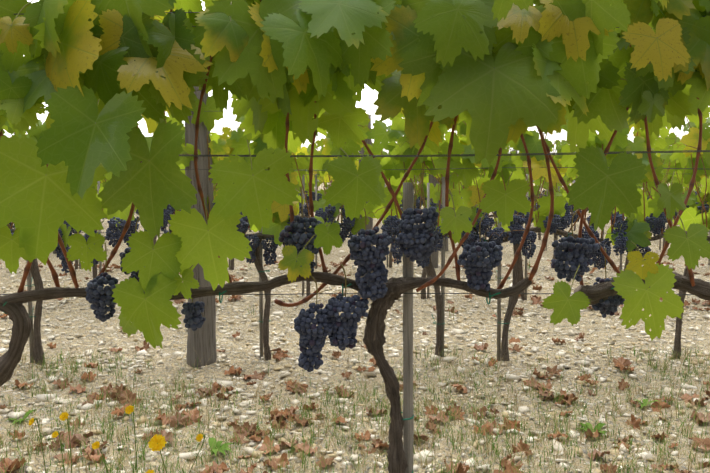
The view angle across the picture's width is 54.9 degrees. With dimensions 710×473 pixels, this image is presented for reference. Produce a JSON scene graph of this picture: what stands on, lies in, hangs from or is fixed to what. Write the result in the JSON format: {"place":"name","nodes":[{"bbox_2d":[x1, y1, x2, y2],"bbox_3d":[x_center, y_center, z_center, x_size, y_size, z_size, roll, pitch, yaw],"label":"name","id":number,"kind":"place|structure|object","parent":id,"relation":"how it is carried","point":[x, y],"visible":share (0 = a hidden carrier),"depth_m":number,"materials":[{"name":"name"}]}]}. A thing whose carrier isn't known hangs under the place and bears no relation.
{"place":"outdoors","nodes":[
{"label":"outdoors","id":0,"kind":"place"},
{"bbox_2d":[28,405,202,472],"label":"yellow flowers","id":1,"kind":"object","parent":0,"point":[153,445],"visible":1,"depth_m":1.73,"materials":[{"name":"yellow plant"}]},
{"bbox_2d":[0,183,709,472],"bbox_3d":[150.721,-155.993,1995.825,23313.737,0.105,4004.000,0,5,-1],"label":"ground","id":2,"kind":"structure","parent":0,"point":[335,255],"depth_m":3.87,"materials":[{"name":"beige gravel"}]},
{"bbox_2d":[53,86,517,367],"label":"trellis posts","id":3,"kind":"object","parent":2,"relation":"on","point":[201,341],"visible":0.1,"depth_m":4.02,"materials":[{"name":"grey wood"}]},
{"bbox_2d":[0,259,709,472],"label":"grass weeds","id":4,"kind":"object","parent":2,"relation":"on","point":[216,447],"visible":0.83,"depth_m":3.05,"materials":[{"name":"green plant"}]},
{"bbox_2d":[0,252,709,472],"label":"dry leaves","id":5,"kind":"object","parent":2,"relation":"on","point":[621,363],"visible":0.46,"depth_m":3.17,"materials":[{"name":"brown plant"}]},
{"bbox_2d":[0,243,709,472],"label":"stones","id":6,"kind":"object","parent":2,"relation":"on","point":[587,360],"visible":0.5,"depth_m":3.95,"materials":[{"name":"stone"}]},
{"bbox_2d":[0,195,709,472],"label":"grapevine trunks","id":7,"kind":"object","parent":2,"relation":"on","point":[15,310],"visible":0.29,"depth_m":1.86,"materials":[{"name":"brown wood"}]},
{"bbox_2d":[0,0,709,306],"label":"vine shoots","id":8,"kind":"object","parent":7,"relation":"attached to","point":[532,196],"visible":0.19,"depth_m":1.86,"materials":[{"name":"plant"}]},
{"bbox_2d":[0,0,709,348],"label":"vine leaves","id":9,"kind":"object","parent":8,"relation":"attached to","point":[557,65],"visible":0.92,"depth_m":1.69,"materials":[{"name":"green plant"}]},
{"bbox_2d":[8,190,709,371],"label":"grape bunches","id":10,"kind":"object","parent":8,"relation":"hanging from","point":[338,330],"visible":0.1,"depth_m":1.82,"materials":[{"name":"food"}]},
{"bbox_2d":[26,174,709,472],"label":"vine stakes","id":11,"kind":"object","parent":2,"relation":"in","point":[408,271],"visible":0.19,"depth_m":1.92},
{"bbox_2d":[3,233,613,472],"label":"vine ties","id":12,"kind":"object","parent":11,"relation":"attached to","point":[221,298],"visible":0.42,"depth_m":1.88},
{"bbox_2d":[0,12,709,294],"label":"trellis wires","id":13,"kind":"object","parent":11,"relation":"attached to","point":[424,175],"visible":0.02,"depth_m":1.86,"materials":[{"name":"grey metal"}]},
{"bbox_2d":[3,0,709,182],"label":"sky","id":14,"kind":"structure","parent":0,"point":[369,96],"materials":[{"name":"white"}]}
]}

